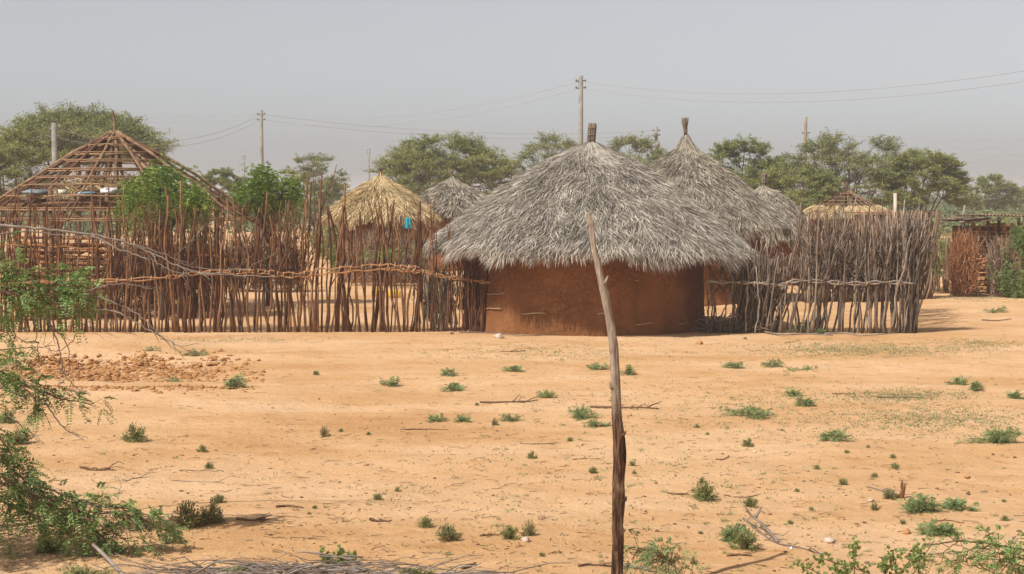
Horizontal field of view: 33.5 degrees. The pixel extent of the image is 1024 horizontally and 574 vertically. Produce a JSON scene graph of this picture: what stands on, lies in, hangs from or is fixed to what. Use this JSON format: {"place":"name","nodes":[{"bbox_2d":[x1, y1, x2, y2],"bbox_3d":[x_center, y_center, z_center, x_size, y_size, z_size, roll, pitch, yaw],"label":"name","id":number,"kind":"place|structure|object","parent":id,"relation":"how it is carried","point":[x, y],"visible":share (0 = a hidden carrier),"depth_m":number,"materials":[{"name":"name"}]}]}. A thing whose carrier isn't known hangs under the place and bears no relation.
{"place":"outdoors","nodes":[
{"label":"outdoors","id":0,"kind":"place"},
{"bbox_2d":[413,267,459,330],"bbox_3d":[-1.445,0.217,32.748,0.892,1.257,0.409,-1,3,-13],"label":"fence","id":1,"kind":"object","parent":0,"point":[443,304],"visible":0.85,"depth_m":32.69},
{"bbox_2d":[269,120,649,138],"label":"power wire","id":2,"kind":"object","parent":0,"point":[447,136],"visible":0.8,"depth_m":96.17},
{"bbox_2d":[0,212,1023,573],"bbox_3d":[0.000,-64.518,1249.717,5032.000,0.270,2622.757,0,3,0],"label":"ground","id":3,"kind":"structure","parent":0,"point":[942,320],"depth_m":17.95,"materials":[{"name":"sand"}]},
{"bbox_2d":[6,426,34,444],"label":"tuft","id":4,"kind":"object","parent":3,"relation":"on","point":[20,440],"visible":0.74,"depth_m":17.66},
{"bbox_2d":[0,124,62,262],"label":"acacia tree","id":5,"kind":"object","parent":3,"relation":"on","point":[17,148],"visible":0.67,"depth_m":65.51,"materials":[{"name":"green plant"}]},
{"bbox_2d":[32,540,67,553],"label":"wiry bush","id":6,"kind":"object","parent":3,"relation":"on","point":[49,548],"visible":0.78,"depth_m":12.38,"materials":[{"name":"green plant"}]},
{"bbox_2d":[48,123,59,260],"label":"utility pole","id":7,"kind":"object","parent":3,"relation":"on","point":[54,129],"visible":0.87,"depth_m":61.74,"materials":[{"name":"wood"}]},
{"bbox_2d":[55,562,118,573],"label":"wiry bush","id":8,"kind":"object","parent":3,"relation":"on","point":[78,570],"visible":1,"depth_m":11.58,"materials":[{"name":"green plant"}]},
{"bbox_2d":[0,99,184,242],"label":"acacia tree","id":9,"kind":"object","parent":3,"relation":"on","point":[71,120],"visible":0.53,"depth_m":76.54,"materials":[{"name":"green plant"}]},
{"bbox_2d":[79,461,123,470],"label":"fallen twig","id":10,"kind":"object","parent":3,"relation":"on","point":[97,469],"visible":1,"depth_m":16.08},
{"bbox_2d":[92,543,124,573],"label":"bare stick","id":11,"kind":"object","parent":3,"relation":"on","point":[104,555],"visible":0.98,"depth_m":11.86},
{"bbox_2d":[0,169,231,321],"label":"fence","id":12,"kind":"object","parent":3,"relation":"on","point":[9,238],"visible":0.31,"depth_m":35.71,"materials":[{"name":"wood"}]},
{"bbox_2d":[0,111,259,316],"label":"hut frame","id":13,"kind":"object","parent":3,"relation":"on","point":[99,147],"visible":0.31,"depth_m":37.36,"materials":[{"name":"wood"}]},
{"bbox_2d":[22,189,53,194],"bbox_3d":[-10.208,-2.041,36.654,0.649,0.122,0.730,0,3,0],"label":"tarpaulin","id":14,"kind":"object","parent":13,"relation":"on","point":[37,192],"visible":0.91,"depth_m":36.39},
{"bbox_2d":[39,169,173,206],"bbox_3d":[-8.886,-2.166,37.474,3.493,1.096,3.065,0,3,0],"label":"straw heap","id":15,"kind":"object","parent":13,"relation":"on","point":[71,189],"visible":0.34,"depth_m":37.26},
{"bbox_2d":[118,421,147,442],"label":"tuft","id":16,"kind":"object","parent":3,"relation":"on","point":[132,438],"visible":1,"depth_m":17.82,"materials":[{"name":"green plant"}]},
{"bbox_2d":[0,349,265,393],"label":"dirt clods","id":17,"kind":"object","parent":3,"relation":"on","point":[107,374],"visible":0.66,"depth_m":25.82,"materials":[{"name":"soil"}]},
{"bbox_2d":[0,213,279,561],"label":"thorn tree","id":18,"kind":"object","parent":3,"relation":"on","point":[36,505],"visible":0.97,"depth_m":12.35,"materials":[{"name":"green plant"}]},
{"bbox_2d":[106,153,219,319],"bbox_3d":[-7.308,-1.014,35.779,2.313,3.606,2.268,-2,4,-29],"label":"neem tree","id":19,"kind":"object","parent":3,"relation":"on","point":[191,198],"visible":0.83,"depth_m":35.56,"materials":[{"name":"green plant"}]},
{"bbox_2d":[161,520,183,543],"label":"tuft","id":20,"kind":"object","parent":3,"relation":"on","point":[173,539],"visible":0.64,"depth_m":12.65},
{"bbox_2d":[105,240,240,307],"bbox_3d":[-7.953,-0.302,39.636,3.256,1.567,1.969,-1,3,-12],"label":"thorn brush","id":21,"kind":"object","parent":3,"relation":"on","point":[152,295],"visible":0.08,"depth_m":39.36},
{"bbox_2d":[167,499,210,530],"bbox_3d":[-2.515,1.792,13.312,0.355,0.269,0.346,-1,3,-22],"label":"tuft","id":22,"kind":"object","parent":3,"relation":"on","point":[187,517],"visible":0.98,"depth_m":13.27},
{"bbox_2d":[199,496,225,523],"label":"tuft","id":23,"kind":"object","parent":3,"relation":"on","point":[213,509],"visible":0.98,"depth_m":13.37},
{"bbox_2d":[198,167,245,242],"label":"acacia tree","id":24,"kind":"object","parent":3,"relation":"on","point":[223,180],"visible":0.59,"depth_m":91.34,"materials":[{"name":"green plant"}]},
{"bbox_2d":[223,372,247,389],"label":"green sprig","id":25,"kind":"object","parent":3,"relation":"on","point":[233,381],"visible":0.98,"depth_m":22.35,"materials":[{"name":"green plant"}]},
{"bbox_2d":[0,165,489,332],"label":"stick fence","id":26,"kind":"object","parent":3,"relation":"on","point":[174,280],"visible":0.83,"depth_m":32.43,"materials":[{"name":"wood"}]},
{"bbox_2d":[236,514,272,521],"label":"fallen twig","id":27,"kind":"object","parent":3,"relation":"on","point":[254,520],"visible":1,"depth_m":13.48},
{"bbox_2d":[257,110,264,243],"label":"utility pole","id":28,"kind":"object","parent":3,"relation":"on","point":[261,119],"visible":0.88,"depth_m":89.63,"materials":[{"name":"wood"}]},
{"bbox_2d":[270,115,654,133],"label":"power wire","id":29,"kind":"object","parent":28,"relation":"attached to","point":[446,131],"visible":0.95,"depth_m":95.52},
{"bbox_2d":[224,236,306,291],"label":"thorn brush","id":30,"kind":"object","parent":3,"relation":"on","point":[273,279],"visible":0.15,"depth_m":45.88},
{"bbox_2d":[223,161,317,305],"bbox_3d":[-5.676,-1.205,39.995,2.467,3.532,2.090,0,3,0],"label":"neem tree","id":31,"kind":"object","parent":3,"relation":"on","point":[255,194],"visible":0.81,"depth_m":39.75,"materials":[{"name":"green plant"}]},
{"bbox_2d":[279,151,350,242],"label":"acacia tree","id":32,"kind":"object","parent":3,"relation":"on","point":[310,169],"visible":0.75,"depth_m":87.77,"materials":[{"name":"green plant"}]},
{"bbox_2d":[296,181,350,223],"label":"acacia tree","id":33,"kind":"object","parent":3,"relation":"on","point":[331,195],"visible":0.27,"depth_m":94.27,"materials":[{"name":"green plant"}]},
{"bbox_2d":[308,224,338,258],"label":"bush","id":34,"kind":"object","parent":3,"relation":"on","point":[326,233],"visible":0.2,"depth_m":69.88,"materials":[{"name":"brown plant"}]},
{"bbox_2d":[90,544,558,573],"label":"brushwood pile","id":35,"kind":"object","parent":3,"relation":"on","point":[305,568],"visible":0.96,"depth_m":11.57,"materials":[{"name":"wood"}]},
{"bbox_2d":[324,239,339,271],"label":"bush","id":36,"kind":"object","parent":3,"relation":"on","point":[333,257],"visible":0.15,"depth_m":58.07,"materials":[{"name":"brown plant"}]},
{"bbox_2d":[319,544,357,563],"bbox_3d":[-1.212,1.899,11.917,0.279,0.199,0.120,0,3,0],"label":"broadleaf weed","id":37,"kind":"object","parent":3,"relation":"on","point":[341,551],"visible":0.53,"depth_m":11.90,"materials":[{"name":"green plant"}]},
{"bbox_2d":[321,166,441,282],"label":"thatched hut","id":38,"kind":"object","parent":3,"relation":"on","point":[383,186],"visible":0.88,"depth_m":50.95,"materials":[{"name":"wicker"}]},
{"bbox_2d":[358,248,408,263],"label":"bush","id":39,"kind":"object","parent":3,"relation":"on","point":[389,253],"visible":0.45,"depth_m":47.97,"materials":[{"name":"green plant"}]},
{"bbox_2d":[336,227,432,284],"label":"brush fence","id":40,"kind":"object","parent":3,"relation":"on","point":[372,249],"visible":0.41,"depth_m":49.40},
{"bbox_2d":[377,376,400,386],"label":"green sprig","id":41,"kind":"object","parent":3,"relation":"on","point":[390,383],"visible":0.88,"depth_m":23.33,"materials":[{"name":"green plant"}]},
{"bbox_2d":[399,568,435,573],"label":"wiry bush","id":42,"kind":"object","parent":3,"relation":"on","point":[417,571],"visible":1,"depth_m":11.47,"materials":[{"name":"green plant"}]},
{"bbox_2d":[415,516,433,527],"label":"tuft","id":43,"kind":"object","parent":3,"relation":"on","point":[425,522],"visible":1,"depth_m":13.15,"materials":[{"name":"green plant"}]},
{"bbox_2d":[427,412,450,422],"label":"green sprig","id":44,"kind":"object","parent":3,"relation":"on","point":[432,417],"visible":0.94,"depth_m":19.54,"materials":[{"name":"green plant"}]},
{"bbox_2d":[364,129,522,196],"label":"acacia tree","id":45,"kind":"object","parent":3,"relation":"on","point":[410,160],"visible":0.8,"depth_m":82.89,"materials":[{"name":"green plant"}]},
{"bbox_2d":[435,523,461,541],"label":"tuft","id":46,"kind":"object","parent":3,"relation":"on","point":[448,534],"visible":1,"depth_m":12.66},
{"bbox_2d":[418,169,485,270],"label":"thatched hut","id":47,"kind":"object","parent":3,"relation":"on","point":[466,197],"visible":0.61,"depth_m":58.86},
{"bbox_2d":[437,382,467,391],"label":"green sprig","id":48,"kind":"object","parent":3,"relation":"on","point":[455,387],"visible":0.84,"depth_m":22.74,"materials":[{"name":"green plant"}]},
{"bbox_2d":[459,331,554,335],"bbox_3d":[-0.118,0.871,31.490,1.929,0.039,0.735,1,3,12],"label":"fallen stick","id":49,"kind":"object","parent":3,"relation":"on","point":[502,333],"visible":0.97,"depth_m":31.56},
{"bbox_2d":[480,394,537,402],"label":"fallen twig","id":50,"kind":"object","parent":3,"relation":"on","point":[519,401],"visible":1,"depth_m":21.35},
{"bbox_2d":[499,525,521,539],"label":"tuft","id":51,"kind":"object","parent":3,"relation":"on","point":[509,533],"visible":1,"depth_m":12.70,"materials":[{"name":"green plant"}]},
{"bbox_2d":[498,413,522,420],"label":"green sprig","id":52,"kind":"object","parent":3,"relation":"on","point":[508,417],"visible":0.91,"depth_m":19.59,"materials":[{"name":"green plant"}]},
{"bbox_2d":[0,192,1023,239],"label":"scrub","id":53,"kind":"object","parent":3,"relation":"on","point":[946,209],"visible":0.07,"depth_m":120.11,"materials":[{"name":"green plant"}]},
{"bbox_2d":[2,338,1023,573],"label":"litter","id":54,"kind":"object","parent":3,"relation":"on","point":[656,530],"visible":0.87,"depth_m":14.54,"materials":[{"name":"plant"}]},
{"bbox_2d":[500,364,526,371],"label":"green sprig","id":55,"kind":"object","parent":3,"relation":"on","point":[513,368],"visible":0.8,"depth_m":25.08,"materials":[{"name":"green plant"}]},
{"bbox_2d":[520,520,535,535],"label":"tuft","id":56,"kind":"object","parent":3,"relation":"on","point":[529,531],"visible":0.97,"depth_m":12.85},
{"bbox_2d":[43,293,1023,573],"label":"ground cover","id":57,"kind":"object","parent":3,"relation":"on","point":[871,351],"visible":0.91,"depth_m":21.03,"materials":[{"name":"plant"}]},
{"bbox_2d":[508,129,577,173],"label":"acacia tree","id":58,"kind":"object","parent":3,"relation":"on","point":[530,149],"visible":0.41,"depth_m":87.09,"materials":[{"name":"green plant"}]},
{"bbox_2d":[575,75,585,143],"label":"utility pole","id":59,"kind":"object","parent":3,"relation":"on","point":[580,111],"visible":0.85,"depth_m":69.64,"materials":[{"name":"wood"}]},
{"bbox_2d":[262,82,575,118],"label":"power wire","id":60,"kind":"object","parent":59,"relation":"attached to","point":[423,113],"visible":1,"depth_m":78.27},
{"bbox_2d":[267,89,575,125],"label":"power wire","id":61,"kind":"object","parent":59,"relation":"attached to","point":[439,119],"visible":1,"depth_m":76.55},
{"bbox_2d":[583,71,1021,93],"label":"power wire","id":62,"kind":"object","parent":59,"relation":"attached to","point":[812,92],"visible":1,"depth_m":58.20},
{"bbox_2d":[583,81,1023,101],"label":"power wire","id":63,"kind":"object","parent":59,"relation":"attached to","point":[828,100],"visible":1,"depth_m":56.80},
{"bbox_2d":[566,403,603,420],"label":"green sprig","id":64,"kind":"object","parent":3,"relation":"on","point":[580,414],"visible":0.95,"depth_m":19.65,"materials":[{"name":"green plant"}]},
{"bbox_2d":[422,123,758,335],"bbox_3d":[1.530,-1.166,33.776,6.874,4.164,6.834,0,3,0],"label":"thatched hut","id":65,"kind":"object","parent":3,"relation":"on","point":[525,237],"visible":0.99,"depth_m":31.75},
{"bbox_2d":[582,419,611,427],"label":"green sprig","id":66,"kind":"object","parent":3,"relation":"on","point":[593,423],"visible":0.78,"depth_m":19.11,"materials":[{"name":"green plant"}]},
{"bbox_2d":[586,362,609,369],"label":"green sprig","id":67,"kind":"object","parent":3,"relation":"on","point":[596,366],"visible":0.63,"depth_m":25.43,"materials":[{"name":"green plant"}]},
{"bbox_2d":[587,212,626,573],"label":"crooked pole","id":68,"kind":"object","parent":3,"relation":"on","point":[619,499],"visible":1,"depth_m":11.04,"materials":[{"name":"brown wood"}]},
{"bbox_2d":[590,401,661,409],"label":"fallen twig","id":69,"kind":"object","parent":3,"relation":"on","point":[638,407],"visible":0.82,"depth_m":20.85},
{"bbox_2d":[607,131,667,165],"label":"acacia tree","id":70,"kind":"object","parent":3,"relation":"on","point":[645,143],"visible":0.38,"depth_m":89.14,"materials":[{"name":"green plant"}]},
{"bbox_2d":[623,529,703,573],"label":"fern like sprig","id":71,"kind":"object","parent":3,"relation":"on","point":[648,554],"visible":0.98,"depth_m":11.14,"materials":[{"name":"green plant"}]},
{"bbox_2d":[687,481,718,501],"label":"tuft","id":72,"kind":"object","parent":3,"relation":"on","point":[703,492],"visible":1,"depth_m":14.41,"materials":[{"name":"green plant"}]},
{"bbox_2d":[647,117,794,306],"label":"thatched hut","id":73,"kind":"object","parent":3,"relation":"on","point":[742,209],"visible":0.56,"depth_m":41.09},
{"bbox_2d":[714,522,752,541],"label":"green sprig","id":74,"kind":"object","parent":3,"relation":"on","point":[727,534],"visible":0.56,"depth_m":12.79,"materials":[{"name":"green plant"}]},
{"bbox_2d":[720,360,749,368],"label":"green sprig","id":75,"kind":"object","parent":3,"relation":"on","point":[731,364],"visible":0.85,"depth_m":25.73,"materials":[{"name":"green plant"}]},
{"bbox_2d":[725,525,762,550],"bbox_3d":[1.715,1.861,12.573,0.271,0.207,0.271,3,4,39],"label":"tuft","id":76,"kind":"object","parent":3,"relation":"on","point":[743,541],"visible":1,"depth_m":12.54,"materials":[{"name":"green plant"}]},
{"bbox_2d":[712,402,776,419],"bbox_3d":[2.799,1.502,20.128,0.703,0.260,0.618,3,4,41],"label":"green sprig","id":77,"kind":"object","parent":3,"relation":"on","point":[753,413],"visible":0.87,"depth_m":20.09,"materials":[{"name":"green plant"}]},
{"bbox_2d":[707,133,792,190],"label":"acacia tree","id":78,"kind":"object","parent":3,"relation":"on","point":[727,149],"visible":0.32,"depth_m":81.45,"materials":[{"name":"green plant"}]},
{"bbox_2d":[742,496,758,507],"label":"tuft","id":79,"kind":"object","parent":3,"relation":"on","point":[749,502],"visible":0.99,"depth_m":14.21,"materials":[{"name":"green plant"}]},
{"bbox_2d":[745,506,779,542],"bbox_3d":[1.962,1.815,13.059,0.127,0.166,0.681,-1,3,-13],"label":"dead branch","id":80,"kind":"object","parent":3,"relation":"on","point":[755,517],"visible":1,"depth_m":13.24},
{"bbox_2d":[760,357,785,367],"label":"green sprig","id":81,"kind":"object","parent":3,"relation":"on","point":[773,364],"visible":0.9,"depth_m":25.79,"materials":[{"name":"green plant"}]},
{"bbox_2d":[742,518,824,554],"bbox_3d":[2.002,1.872,12.947,0.206,0.094,1.540,-1,3,-17],"label":"fallen twig","id":82,"kind":"object","parent":3,"relation":"on","point":[756,528],"visible":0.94,"depth_m":12.84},
{"bbox_2d":[752,173,815,285],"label":"thatched hut","id":83,"kind":"object","parent":3,"relation":"on","point":[772,196],"visible":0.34,"depth_m":49.00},
{"bbox_2d":[745,161,853,213],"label":"acacia tree","id":84,"kind":"object","parent":3,"relation":"on","point":[830,185],"visible":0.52,"depth_m":74.96,"materials":[{"name":"green plant"}]},
{"bbox_2d":[791,394,818,406],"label":"green sprig","id":85,"kind":"object","parent":3,"relation":"on","point":[805,401],"visible":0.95,"depth_m":21.07,"materials":[{"name":"green plant"}]},
{"bbox_2d":[691,187,948,333],"bbox_3d":[7.477,-0.576,34.252,3.954,2.834,8.693,3,4,42],"label":"grey stick fence","id":86,"kind":"object","parent":3,"relation":"on","point":[761,291],"visible":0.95,"depth_m":32.24,"materials":[{"name":"wood"}]},
{"bbox_2d":[817,429,855,441],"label":"green sprig","id":87,"kind":"object","parent":3,"relation":"on","point":[833,437],"visible":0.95,"depth_m":17.90,"materials":[{"name":"green plant"}]},
{"bbox_2d":[803,182,890,264],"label":"unfinished hut","id":88,"kind":"object","parent":3,"relation":"on","point":[846,193],"visible":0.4,"depth_m":61.16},
{"bbox_2d":[766,126,932,209],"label":"acacia tree","id":89,"kind":"object","parent":3,"relation":"on","point":[834,159],"visible":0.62,"depth_m":79.26,"materials":[{"name":"green plant"}]},
{"bbox_2d":[789,535,926,573],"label":"broadleaf weed","id":90,"kind":"object","parent":3,"relation":"on","point":[884,567],"visible":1,"depth_m":11.01,"materials":[{"name":"green plant"}]},
{"bbox_2d":[824,332,896,335],"bbox_3d":[6.538,0.874,31.782,1.405,0.044,0.404,0,3,0],"label":"fallen stick","id":91,"kind":"object","parent":3,"relation":"on","point":[856,334],"visible":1,"depth_m":31.81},
{"bbox_2d":[791,199,951,302],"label":"back fence","id":92,"kind":"object","parent":3,"relation":"on","point":[929,293],"visible":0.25,"depth_m":41.65,"materials":[{"name":"wood"}]},
{"bbox_2d":[882,488,897,499],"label":"tuft","id":93,"kind":"object","parent":3,"relation":"on","point":[886,495],"visible":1,"depth_m":14.70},
{"bbox_2d":[894,493,946,515],"bbox_3d":[3.370,1.830,14.074,0.402,0.245,0.417,2,4,29],"label":"green sprig","id":94,"kind":"object","parent":3,"relation":"on","point":[915,506],"visible":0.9,"depth_m":14.07,"materials":[{"name":"green plant"}]},
{"bbox_2d":[866,146,975,214],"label":"acacia tree","id":95,"kind":"object","parent":3,"relation":"on","point":[937,166],"visible":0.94,"depth_m":77.15,"materials":[{"name":"green plant"}]},
{"bbox_2d":[924,237,949,292],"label":"picket fence","id":96,"kind":"object","parent":3,"relation":"on","point":[944,288],"visible":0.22,"depth_m":45.95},
{"bbox_2d":[929,257,944,287],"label":"neem tree","id":97,"kind":"object","parent":3,"relation":"on","point":[939,264],"visible":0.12,"depth_m":44.93,"materials":[{"name":"green plant"}]},
{"bbox_2d":[914,518,962,537],"bbox_3d":[3.278,1.901,13.173,0.422,0.245,0.312,0,3,0],"label":"green sprig","id":98,"kind":"object","parent":3,"relation":"on","point":[932,528],"visible":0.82,"depth_m":13.13,"materials":[{"name":"green plant"}]},
{"bbox_2d":[932,219,951,252],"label":"bush","id":99,"kind":"object","parent":3,"relation":"on","point":[942,245],"visible":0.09,"depth_m":62.15,"materials":[{"name":"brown plant"}]},
{"bbox_2d":[944,375,969,384],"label":"green sprig","id":100,"kind":"object","parent":3,"relation":"on","point":[958,380],"visible":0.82,"depth_m":23.45,"materials":[{"name":"green plant"}]},
{"bbox_2d":[896,524,1023,573],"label":"thorn shrub","id":101,"kind":"object","parent":3,"relation":"on","point":[1011,549],"visible":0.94,"depth_m":11.11,"materials":[{"name":"green plant"}]},
{"bbox_2d":[940,496,981,511],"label":"green sprig","id":102,"kind":"object","parent":3,"relation":"on","point":[953,503],"visible":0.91,"depth_m":14.22,"materials":[{"name":"green plant"}]},
{"bbox_2d":[939,225,992,296],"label":"brush screen","id":103,"kind":"object","parent":3,"relation":"on","point":[962,276],"visible":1,"depth_m":43.14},
{"bbox_2d":[938,214,1023,293],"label":"iron roofed hut","id":104,"kind":"object","parent":3,"relation":"on","point":[998,227],"visible":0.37,"depth_m":44.56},
{"bbox_2d":[955,426,1023,443],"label":"green sprig","id":105,"kind":"object","parent":3,"relation":"on","point":[994,435],"visible":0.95,"depth_m":17.84,"materials":[{"name":"green plant"}]},
{"bbox_2d":[961,173,1023,216],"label":"acacia tree","id":106,"kind":"object","parent":3,"relation":"on","point":[999,186],"visible":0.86,"depth_m":133.83,"materials":[{"name":"green plant"}]},
{"bbox_2d":[978,233,1023,296],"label":"brush screen","id":107,"kind":"object","parent":3,"relation":"on","point":[995,253],"visible":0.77,"depth_m":43.17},
{"bbox_2d":[986,245,1023,298],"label":"bush","id":108,"kind":"object","parent":3,"relation":"on","point":[1017,286],"visible":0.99,"depth_m":42.82,"materials":[{"name":"green plant"}]},
{"bbox_2d":[1006,219,1023,260],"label":"bush","id":109,"kind":"object","parent":108,"relation":"attached to","point":[1018,233],"visible":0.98,"depth_m":43.16,"materials":[{"name":"green plant"}]},
{"bbox_2d":[1004,389,1023,398],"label":"green sprig","id":110,"kind":"object","parent":3,"relation":"on","point":[1016,394],"visible":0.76,"depth_m":21.85,"materials":[{"name":"green plant"}]},
{"bbox_2d":[0,0,1023,196],"label":"sky","id":111,"kind":"structure","parent":0,"point":[335,61],"materials":[{"name":"grey"}]},
{"bbox_2d":[849,212,935,245],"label":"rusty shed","id":112,"kind":"structure","parent":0,"point":[873,213],"depth_m":54.77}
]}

